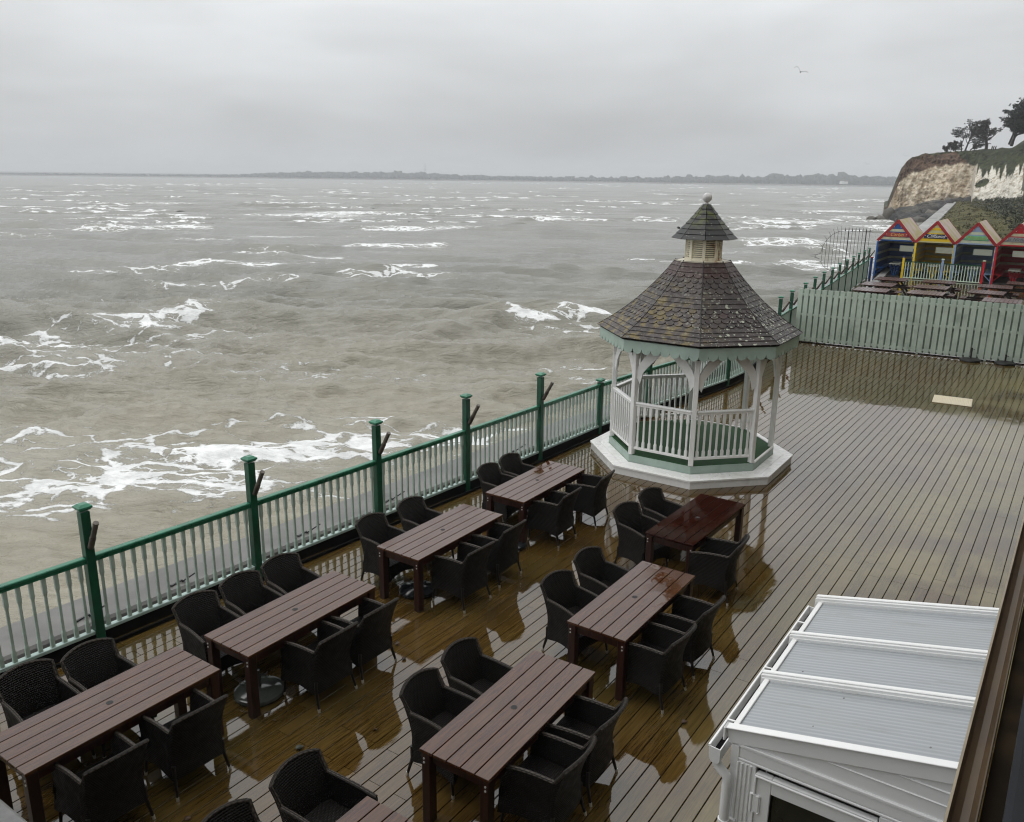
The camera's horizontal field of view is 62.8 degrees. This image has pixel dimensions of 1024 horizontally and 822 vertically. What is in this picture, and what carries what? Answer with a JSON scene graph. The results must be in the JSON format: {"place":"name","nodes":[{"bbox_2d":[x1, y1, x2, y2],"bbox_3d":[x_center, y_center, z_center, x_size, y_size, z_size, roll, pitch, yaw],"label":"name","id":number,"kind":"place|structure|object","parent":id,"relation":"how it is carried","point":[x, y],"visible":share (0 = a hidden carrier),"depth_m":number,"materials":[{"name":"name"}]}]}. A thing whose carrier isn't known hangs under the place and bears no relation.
{"place":"outdoors","nodes":[
{"label":"outdoors","id":0,"kind":"place"},
{"bbox_2d":[0,275,840,663],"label":"sea wall","id":1,"kind":"structure","parent":0,"point":[30,631],"depth_m":13.70,"materials":[{"name":"concrete"}]},
{"bbox_2d":[76,605,104,621],"bbox_3d":[-5.915,2.818,11.758,0.420,0.218,0.174,-4,16,-15],"label":"rusty bracket","id":2,"kind":"object","parent":1,"relation":"on","point":[81,618],"visible":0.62,"depth_m":11.73,"materials":[{"name":"metal"}]},
{"bbox_2d":[170,573,194,586],"bbox_3d":[-5.012,2.541,12.793,0.420,0.218,0.174,-4,16,-15],"label":"rusty bracket","id":3,"kind":"object","parent":1,"relation":"on","point":[175,583],"visible":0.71,"depth_m":12.78,"materials":[{"name":"metal"}]},
{"bbox_2d":[0,171,893,186],"bbox_3d":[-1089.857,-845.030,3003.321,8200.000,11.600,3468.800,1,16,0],"label":"shore","id":4,"kind":"structure","parent":0,"point":[397,179],"depth_m":2019.39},
{"bbox_2d":[0,170,896,185],"bbox_3d":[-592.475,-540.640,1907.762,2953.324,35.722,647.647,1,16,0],"label":"trees","id":5,"kind":"object","parent":4,"relation":"on","point":[817,178],"visible":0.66,"depth_m":2011.40,"materials":[{"name":"plant"}]},
{"bbox_2d":[839,179,847,183],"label":"farmhouse","id":6,"kind":"object","parent":4,"relation":"on","point":[842,181],"visible":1,"depth_m":1565.66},
{"bbox_2d":[0,175,922,627],"bbox_3d":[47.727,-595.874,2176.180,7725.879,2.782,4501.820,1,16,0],"label":"sea","id":7,"kind":"structure","parent":0,"point":[174,351],"depth_m":48.24,"materials":[{"name":"liquid"}]},
{"bbox_2d":[866,216,875,219],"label":"sea rock","id":8,"kind":"object","parent":7,"relation":"in","point":[870,218],"visible":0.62,"depth_m":190.96,"materials":[{"name":"grey stone"}]},
{"bbox_2d":[876,215,886,219],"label":"sea rock","id":9,"kind":"object","parent":7,"relation":"in","point":[878,217],"visible":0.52,"depth_m":190.32,"materials":[{"name":"grey stone"}]},
{"bbox_2d":[883,207,895,218],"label":"sea rock","id":10,"kind":"object","parent":7,"relation":"in","point":[887,213],"visible":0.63,"depth_m":188.94,"materials":[{"name":"grey stone"}]},
{"bbox_2d":[882,196,972,221],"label":"boulder slope","id":11,"kind":"structure","parent":7,"relation":"in","point":[923,211],"depth_m":182.62,"materials":[{"name":"stone"}]},
{"bbox_2d":[0,273,1023,821],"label":"deck","id":12,"kind":"structure","parent":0,"point":[856,431],"depth_m":11.73,"materials":[{"name":"brown wood"}]},
{"bbox_2d":[0,799,26,821],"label":"parapet","id":13,"kind":"structure","parent":12,"relation":"on","point":[8,813],"depth_m":3.25,"materials":[{"name":"stone"}]},
{"bbox_2d":[0,658,95,758],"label":"wicker chair","id":14,"kind":"object","parent":12,"relation":"on","point":[30,689],"visible":0.37,"depth_m":8.00,"materials":[{"name":"wicker"}]},
{"bbox_2d":[51,731,155,821],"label":"wicker chair","id":15,"kind":"object","parent":12,"relation":"on","point":[111,787],"visible":0.99,"depth_m":6.92,"materials":[{"name":"wicker"}]},
{"bbox_2d":[59,637,156,758],"bbox_3d":[-4.002,2.795,8.285,0.713,0.894,0.576,11,19,34],"label":"wicker chair","id":16,"kind":"object","parent":12,"relation":"on","point":[87,665],"visible":0.35,"depth_m":8.38,"materials":[{"name":"wicker"}]},
{"bbox_2d":[0,646,223,821],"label":"dining table","id":17,"kind":"object","parent":12,"relation":"on","point":[34,749],"visible":0.89,"depth_m":7.48,"materials":[{"name":"brown wood"}]},
{"bbox_2d":[139,688,231,801],"bbox_3d":[-2.982,2.969,7.703,0.713,0.894,0.576,13,19,36],"label":"wicker chair","id":18,"kind":"object","parent":12,"relation":"on","point":[184,744],"visible":0.94,"depth_m":7.53,"materials":[{"name":"wicker"}]},
{"bbox_2d":[171,590,243,671],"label":"wicker chair","id":19,"kind":"object","parent":12,"relation":"on","point":[199,615],"visible":0.58,"depth_m":9.32,"materials":[{"name":"wicker"}]},
{"bbox_2d":[201,798,260,821],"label":"wicker chair","id":20,"kind":"object","parent":12,"relation":"on","point":[241,810],"visible":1,"depth_m":6.28,"materials":[{"name":"wicker"}]},
{"bbox_2d":[218,570,282,615],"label":"wicker chair","id":21,"kind":"object","parent":12,"relation":"on","point":[244,592],"visible":0.29,"depth_m":9.88,"materials":[{"name":"wicker"}]},
{"bbox_2d":[233,668,283,706],"bbox_3d":[-2.725,2.912,9.018,0.540,0.300,0.540,1,16,0],"label":"parasol base","id":22,"kind":"object","parent":12,"relation":"on","point":[271,689],"visible":0.72,"depth_m":8.97,"materials":[{"name":"grey plastic"}]},
{"bbox_2d":[204,571,375,718],"bbox_3d":[-2.420,2.567,9.437,0.713,0.746,1.852,11,19,33],"label":"dining table","id":23,"kind":"object","parent":12,"relation":"on","point":[251,639],"visible":0.9,"depth_m":9.08,"materials":[{"name":"brown wood"}]},
{"bbox_2d":[260,552,321,642],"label":"wicker chair","id":24,"kind":"object","parent":12,"relation":"on","point":[285,573],"visible":0.32,"depth_m":10.37,"materials":[{"name":"wicker"}]},
{"bbox_2d":[280,620,358,712],"bbox_3d":[-2.026,2.631,8.963,0.713,0.894,0.576,11,19,34],"label":"wicker chair","id":25,"kind":"object","parent":12,"relation":"on","point":[320,664],"visible":1,"depth_m":8.79,"materials":[{"name":"wicker"}]},
{"bbox_2d":[268,748,377,821],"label":"wicker chair","id":26,"kind":"object","parent":12,"relation":"on","point":[308,785],"visible":0.88,"depth_m":6.78,"materials":[{"name":"wicker"}]},
{"bbox_2d":[329,597,398,683],"bbox_3d":[-1.665,2.490,9.483,0.713,0.894,0.576,11,19,34],"label":"wicker chair","id":27,"kind":"object","parent":12,"relation":"on","point":[372,638],"visible":0.82,"depth_m":9.28,"materials":[{"name":"wicker"}]},
{"bbox_2d":[336,796,412,821],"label":"dining table","id":28,"kind":"object","parent":12,"relation":"on","point":[367,809],"visible":1,"depth_m":6.35,"materials":[{"name":"brown wood"}]},
{"bbox_2d":[355,512,412,582],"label":"wicker chair","id":29,"kind":"object","parent":12,"relation":"on","point":[375,530],"visible":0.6,"depth_m":11.47,"materials":[{"name":"wicker"}]},
{"bbox_2d":[0,290,797,675],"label":"seafront fence","id":30,"kind":"object","parent":12,"relation":"on","point":[334,540],"visible":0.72,"depth_m":12.21,"materials":[{"name":"green metal"}]},
{"bbox_2d":[399,574,432,599],"bbox_3d":[-1.278,2.299,11.283,0.500,0.300,0.500,1,16,0],"label":"parasol base","id":31,"kind":"object","parent":12,"relation":"on","point":[406,590],"visible":0.49,"depth_m":11.20,"materials":[{"name":"plastic"}]},
{"bbox_2d":[396,496,455,572],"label":"wicker chair","id":32,"kind":"object","parent":12,"relation":"on","point":[413,511],"visible":0.31,"depth_m":12.25,"materials":[{"name":"wicker"}]},
{"bbox_2d":[399,667,475,799],"bbox_3d":[-0.650,2.961,7.836,0.713,0.894,0.576,11,19,33],"label":"wicker chair","id":33,"kind":"object","parent":12,"relation":"on","point":[433,704],"visible":0.56,"depth_m":7.90,"materials":[{"name":"wicker"}]},
{"bbox_2d":[377,504,502,611],"bbox_3d":[-0.954,1.985,11.595,0.713,0.746,1.852,11,19,33],"label":"dining table","id":34,"kind":"object","parent":12,"relation":"on","point":[417,548],"visible":0.9,"depth_m":11.17,"materials":[{"name":"brown wood"}]},
{"bbox_2d":[431,541,494,613],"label":"wicker chair","id":35,"kind":"object","parent":12,"relation":"on","point":[463,575],"visible":1,"depth_m":10.83,"materials":[{"name":"wicker"}]},
{"bbox_2d":[440,637,512,698],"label":"wicker chair","id":36,"kind":"object","parent":12,"relation":"on","point":[471,668],"visible":0.55,"depth_m":8.49,"materials":[{"name":"wicker"}]},
{"bbox_2d":[467,519,526,587],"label":"wicker chair","id":37,"kind":"object","parent":12,"relation":"on","point":[504,555],"visible":0.74,"depth_m":11.47,"materials":[{"name":"wicker"}]},
{"bbox_2d":[476,462,527,523],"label":"wicker chair","id":38,"kind":"object","parent":12,"relation":"on","point":[491,475],"visible":0.41,"depth_m":13.59,"materials":[{"name":"wicker"}]},
{"bbox_2d":[419,650,595,821],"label":"dining table","id":39,"kind":"object","parent":12,"relation":"on","point":[483,740],"visible":0.94,"depth_m":7.41,"materials":[{"name":"brown wood"}]},
{"bbox_2d":[498,453,544,514],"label":"wicker chair","id":40,"kind":"object","parent":12,"relation":"on","point":[512,464],"visible":0.29,"depth_m":14.28,"materials":[{"name":"wicker"}]},
{"bbox_2d":[518,541,526,550],"bbox_3d":[-0.023,1.913,12.728,0.500,0.300,0.500,1,16,0],"label":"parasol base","id":41,"kind":"object","parent":12,"relation":"on","point":[521,546],"visible":0.13,"depth_m":12.62,"materials":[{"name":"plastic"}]},
{"bbox_2d":[485,461,584,542],"bbox_3d":[0.401,1.464,13.526,0.713,0.746,1.852,11,19,33],"label":"dining table","id":42,"kind":"object","parent":12,"relation":"on","point":[522,492],"visible":0.86,"depth_m":13.17,"materials":[{"name":"brown wood"}]},
{"bbox_2d":[497,731,596,821],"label":"wicker chair","id":43,"kind":"object","parent":12,"relation":"on","point":[541,782],"visible":0.97,"depth_m":7.04,"materials":[{"name":"wicker"}]},
{"bbox_2d":[527,487,581,547],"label":"wicker chair","id":44,"kind":"object","parent":12,"relation":"on","point":[552,513],"visible":0.98,"depth_m":12.75,"materials":[{"name":"wicker"}]},
{"bbox_2d":[540,569,607,654],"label":"wicker chair","id":45,"kind":"object","parent":12,"relation":"on","point":[566,596],"visible":0.66,"depth_m":9.89,"materials":[{"name":"wicker"}]},
{"bbox_2d":[545,694,627,806],"bbox_3d":[0.671,3.015,7.698,0.713,0.894,0.576,10,18,31],"label":"wicker chair","id":46,"kind":"object","parent":12,"relation":"on","point":[583,721],"visible":0.75,"depth_m":7.60,"materials":[{"name":"wicker"}]},
{"bbox_2d":[565,469,614,527],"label":"wicker chair","id":47,"kind":"object","parent":12,"relation":"on","point":[591,499],"visible":0.87,"depth_m":13.47,"materials":[{"name":"wicker"}]},
{"bbox_2d":[573,546,629,595],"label":"wicker chair","id":48,"kind":"object","parent":12,"relation":"on","point":[598,573],"visible":0.38,"depth_m":10.63,"materials":[{"name":"wicker"}]},
{"bbox_2d":[567,561,694,700],"bbox_3d":[1.417,2.511,9.805,0.713,0.746,1.852,11,19,33],"label":"dining table","id":49,"kind":"object","parent":12,"relation":"on","point":[622,612],"visible":0.91,"depth_m":9.43,"materials":[{"name":"brown wood"}]},
{"bbox_2d":[612,501,669,567],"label":"wicker chair","id":50,"kind":"object","parent":12,"relation":"on","point":[634,523],"visible":0.84,"depth_m":11.95,"materials":[{"name":"wicker"}]},
{"bbox_2d":[615,621,696,713],"bbox_3d":[1.579,2.659,9.019,0.714,0.894,0.576,12,19,35],"label":"wicker chair","id":51,"kind":"object","parent":12,"relation":"on","point":[655,663],"visible":0.94,"depth_m":8.85,"materials":[{"name":"wicker"}]},
{"bbox_2d":[638,487,682,560],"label":"wicker chair","id":52,"kind":"object","parent":12,"relation":"on","point":[655,504],"visible":0.41,"depth_m":12.73,"materials":[{"name":"wicker"}]},
{"bbox_2d":[653,594,725,678],"bbox_3d":[2.042,2.493,9.636,0.714,0.894,0.576,12,19,35],"label":"wicker chair","id":53,"kind":"object","parent":12,"relation":"on","point":[687,613],"visible":0.82,"depth_m":9.46,"materials":[{"name":"wicker"}]},
{"bbox_2d":[645,494,745,572],"bbox_3d":[2.655,1.884,12.114,0.713,0.746,1.852,12,19,34],"label":"dining table","id":54,"kind":"object","parent":12,"relation":"on","point":[692,525],"visible":0.9,"depth_m":11.84,"materials":[{"name":"brown wood"}]},
{"bbox_2d":[590,193,802,489],"bbox_3d":[3.632,-1.592,16.385,3.734,5.178,3.734,11,18,32],"label":"gazebo","id":55,"kind":"object","parent":12,"relation":"on","point":[702,301],"visible":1,"depth_m":15.56,"materials":[{"name":"white paint"}]},
{"bbox_2d":[687,533,749,605],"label":"wicker chair","id":56,"kind":"object","parent":12,"relation":"on","point":[712,562],"visible":0.91,"depth_m":11.08,"materials":[{"name":"wicker"}]},
{"bbox_2d":[708,594,998,821],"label":"conservatory","id":57,"kind":"object","parent":12,"relation":"on","point":[852,709],"visible":0.82,"depth_m":5.26,"materials":[{"name":"white plastic"}]},
{"bbox_2d":[748,770,878,821],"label":"door","id":58,"kind":"structure","parent":57,"relation":"in","point":[772,799],"depth_m":5.11,"materials":[{"name":"white plastic"}]},
{"bbox_2d":[868,257,873,278],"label":"blue post","id":59,"kind":"object","parent":12,"relation":"on","point":[870,267],"visible":1,"depth_m":48.65,"materials":[{"name":"blue wood"}]},
{"bbox_2d":[852,287,890,294],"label":"picnic table","id":60,"kind":"object","parent":12,"relation":"on","point":[883,291],"visible":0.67,"depth_m":37.65,"materials":[{"name":"brown wood"}]},
{"bbox_2d":[855,281,902,294],"bbox_3d":[17.430,-5.663,39.936,1.998,0.780,1.450,11,19,32],"label":"picnic table","id":61,"kind":"object","parent":12,"relation":"on","point":[881,284],"visible":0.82,"depth_m":39.61,"materials":[{"name":"brown wood"}]},
{"bbox_2d":[874,276,913,295],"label":"picnic table","id":62,"kind":"object","parent":12,"relation":"on","point":[893,279],"visible":0.83,"depth_m":41.75,"materials":[{"name":"brown wood"}]},
{"bbox_2d":[873,217,922,277],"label":"beach hut","id":63,"kind":"object","parent":12,"relation":"on","point":[896,242],"visible":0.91,"depth_m":50.91,"materials":[{"name":"wood"}]},
{"bbox_2d":[889,261,901,274],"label":"hut table","id":64,"kind":"object","parent":63,"relation":"on","point":[896,263],"visible":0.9,"depth_m":50.13,"materials":[{"name":"wood"}]},
{"bbox_2d":[898,245,913,251],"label":"window","id":65,"kind":"structure","parent":63,"relation":"in","point":[902,248],"depth_m":52.65,"materials":[{"name":"grey"}]},
{"bbox_2d":[795,288,1023,364],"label":"sage fence","id":66,"kind":"object","parent":12,"relation":"on","point":[989,331],"visible":0.98,"depth_m":27.26,"materials":[{"name":"paint"}]},
{"bbox_2d":[907,290,946,298],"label":"picnic table","id":67,"kind":"object","parent":12,"relation":"on","point":[917,293],"visible":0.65,"depth_m":36.66,"materials":[{"name":"brown wood"}]},
{"bbox_2d":[906,284,956,298],"bbox_3d":[19.527,-5.399,39.079,1.998,0.780,1.450,11,19,33],"label":"picnic table","id":68,"kind":"object","parent":12,"relation":"on","point":[934,287],"visible":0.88,"depth_m":38.73,"materials":[{"name":"brown wood"}]},
{"bbox_2d":[910,219,961,279],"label":"beach hut","id":69,"kind":"object","parent":12,"relation":"on","point":[935,241],"visible":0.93,"depth_m":49.97,"materials":[{"name":"wood"}]},
{"bbox_2d":[927,264,940,277],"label":"hut table","id":70,"kind":"object","parent":69,"relation":"on","point":[934,268],"visible":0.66,"depth_m":49.03,"materials":[{"name":"wood"}]},
{"bbox_2d":[934,246,952,254],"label":"window","id":71,"kind":"structure","parent":69,"relation":"in","point":[938,250],"depth_m":51.53,"materials":[{"name":"grey"}]},
{"bbox_2d":[919,279,961,298],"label":"picnic table","id":72,"kind":"object","parent":12,"relation":"on","point":[947,283],"visible":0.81,"depth_m":40.85,"materials":[{"name":"brown wood"}]},
{"bbox_2d":[900,256,985,283],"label":"hut railing","id":73,"kind":"object","parent":12,"relation":"on","point":[941,270],"visible":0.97,"depth_m":47.80,"materials":[{"name":"green paint"}]},
{"bbox_2d":[932,395,972,406],"bbox_3d":[11.334,-0.269,21.570,0.900,0.023,0.850,9,18,28],"label":"deck mat","id":74,"kind":"object","parent":12,"relation":"on","point":[952,400],"visible":1,"depth_m":21.53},
{"bbox_2d":[960,348,980,362],"bbox_3d":[14.473,-1.782,26.422,0.600,0.420,0.600,1,16,0],"label":"parasol base","id":75,"kind":"object","parent":12,"relation":"on","point":[970,359],"visible":1,"depth_m":26.34,"materials":[{"name":"metal"}]},
{"bbox_2d":[949,220,1001,283],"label":"beach hut","id":76,"kind":"object","parent":12,"relation":"on","point":[976,244],"visible":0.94,"depth_m":49.13,"materials":[{"name":"wood"}]},
{"bbox_2d":[966,266,979,279],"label":"hut table","id":77,"kind":"object","parent":76,"relation":"on","point":[972,270],"visible":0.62,"depth_m":47.98,"materials":[{"name":"wood"}]},
{"bbox_2d":[972,248,993,256],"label":"window","id":78,"kind":"structure","parent":76,"relation":"in","point":[977,251],"depth_m":50.42,"materials":[{"name":"grey"}]},
{"bbox_2d":[959,289,1006,300],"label":"picnic table","id":79,"kind":"object","parent":12,"relation":"on","point":[995,294],"visible":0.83,"depth_m":37.33,"materials":[{"name":"brown wood"}]},
{"bbox_2d":[943,516,1023,821],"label":"house","id":80,"kind":"structure","parent":12,"relation":"on","point":[1003,801],"depth_m":4.44,"materials":[{"name":"wood"}]},
{"bbox_2d":[977,284,1018,298],"bbox_3d":[22.748,-5.489,39.541,1.998,0.780,1.450,10,18,30],"label":"picnic table","id":81,"kind":"object","parent":12,"relation":"on","point":[998,287],"visible":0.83,"depth_m":39.20,"materials":[{"name":"brown wood"}]},
{"bbox_2d":[981,297,1022,304],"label":"picnic table","id":82,"kind":"object","parent":12,"relation":"on","point":[1001,300],"visible":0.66,"depth_m":34.63,"materials":[{"name":"brown wood"}]},
{"bbox_2d":[994,355,1015,365],"bbox_3d":[15.320,-1.599,26.023,0.600,0.300,0.600,1,16,0],"label":"parasol base","id":83,"kind":"object","parent":12,"relation":"on","point":[1004,363],"visible":1,"depth_m":25.90,"materials":[{"name":"metal"}]},
{"bbox_2d":[990,222,1023,284],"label":"beach hut","id":84,"kind":"object","parent":12,"relation":"on","point":[1009,251],"visible":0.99,"depth_m":49.23,"materials":[{"name":"wood"}]},
{"bbox_2d":[1008,268,1021,280],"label":"hut table","id":85,"kind":"object","parent":84,"relation":"on","point":[1014,270],"visible":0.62,"depth_m":46.90,"materials":[{"name":"wood"}]},
{"bbox_2d":[1011,250,1023,257],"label":"window","id":86,"kind":"structure","parent":84,"relation":"in","point":[1015,253],"depth_m":49.44,"materials":[{"name":"grey"}]},
{"bbox_2d":[999,281,1023,297],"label":"picnic table","id":87,"kind":"object","parent":12,"relation":"on","point":[1014,284],"visible":0.69,"depth_m":40.69,"materials":[{"name":"brown wood"}]},
{"bbox_2d":[0,0,1023,177],"label":"sky","id":88,"kind":"structure","parent":0,"point":[536,88],"materials":[{"name":"grey"}]},
{"bbox_2d":[643,278,1023,821],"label":"deck base","id":89,"kind":"object","parent":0,"point":[954,561],"visible":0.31,"depth_m":12.93,"materials":[{"name":"brown wood"}]},
{"bbox_2d":[791,247,874,325],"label":"panel fence","id":90,"kind":"object","parent":89,"relation":"on","point":[851,279],"visible":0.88,"depth_m":40.95,"materials":[{"name":"green paint"}]},
{"bbox_2d":[848,202,955,292],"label":"promenade","id":91,"kind":"structure","parent":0,"point":[929,222],"depth_m":104.75,"materials":[{"name":"concrete"}]},
{"bbox_2d":[809,226,871,273],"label":"spiked railing","id":92,"kind":"object","parent":91,"relation":"on","point":[866,231],"visible":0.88,"depth_m":49.70,"materials":[{"name":"metal"}]},
{"bbox_2d":[883,140,1023,211],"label":"cliff","id":93,"kind":"structure","parent":0,"point":[981,175],"depth_m":186.91,"materials":[{"name":"beige stone"}]},
{"bbox_2d":[942,145,948,151],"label":"thorn bush","id":94,"kind":"object","parent":93,"relation":"on","point":[945,149],"visible":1,"depth_m":186.46,"materials":[{"name":"green plant"}]},
{"bbox_2d":[947,141,957,152],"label":"thorn bush","id":95,"kind":"object","parent":93,"relation":"on","point":[953,143],"visible":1,"depth_m":185.61,"materials":[{"name":"green plant"}]},
{"bbox_2d":[950,140,963,151],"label":"thorn bush","id":96,"kind":"object","parent":93,"relation":"on","point":[956,148],"visible":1,"depth_m":185.35,"materials":[{"name":"green plant"}]},
{"bbox_2d":[951,126,967,151],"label":"pine tree","id":97,"kind":"object","parent":93,"relation":"on","point":[960,132],"visible":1,"depth_m":183.86,"materials":[{"name":"green plant"}]},
{"bbox_2d":[963,119,991,150],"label":"pine tree","id":98,"kind":"object","parent":93,"relation":"on","point":[972,129],"visible":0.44,"depth_m":182.46,"materials":[{"name":"green plant"}]},
{"bbox_2d":[970,137,991,150],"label":"pine tree","id":99,"kind":"object","parent":93,"relation":"on","point":[979,145],"visible":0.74,"depth_m":181.08,"materials":[{"name":"green plant"}]},
{"bbox_2d":[972,119,1002,149],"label":"bare tree","id":100,"kind":"object","parent":93,"relation":"on","point":[983,132],"visible":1,"depth_m":174.97,"materials":[{"name":"green plant"}]},
{"bbox_2d":[999,105,1023,145],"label":"pine tree","id":101,"kind":"object","parent":93,"relation":"on","point":[1018,129],"visible":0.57,"depth_m":166.49,"materials":[{"name":"green plant"}]},
{"bbox_2d":[1003,112,1021,144],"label":"bare tree","id":102,"kind":"object","parent":93,"relation":"on","point":[1007,124],"visible":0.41,"depth_m":167.12,"materials":[{"name":"green plant"}]},
{"bbox_2d":[1007,97,1023,125],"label":"pine tree","id":103,"kind":"object","parent":93,"relation":"on","point":[1020,105],"visible":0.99,"depth_m":163.11,"materials":[{"name":"green plant"}]},
{"bbox_2d":[941,198,1023,238],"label":"grass bank","id":104,"kind":"structure","parent":0,"point":[990,220],"depth_m":105.75,"materials":[{"name":"green plant"}]},
{"bbox_2d":[984,196,1023,230],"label":"scrub","id":105,"kind":"object","parent":104,"relation":"on","point":[1003,206],"visible":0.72,"depth_m":106.38,"materials":[{"name":"green plant"}]}
]}

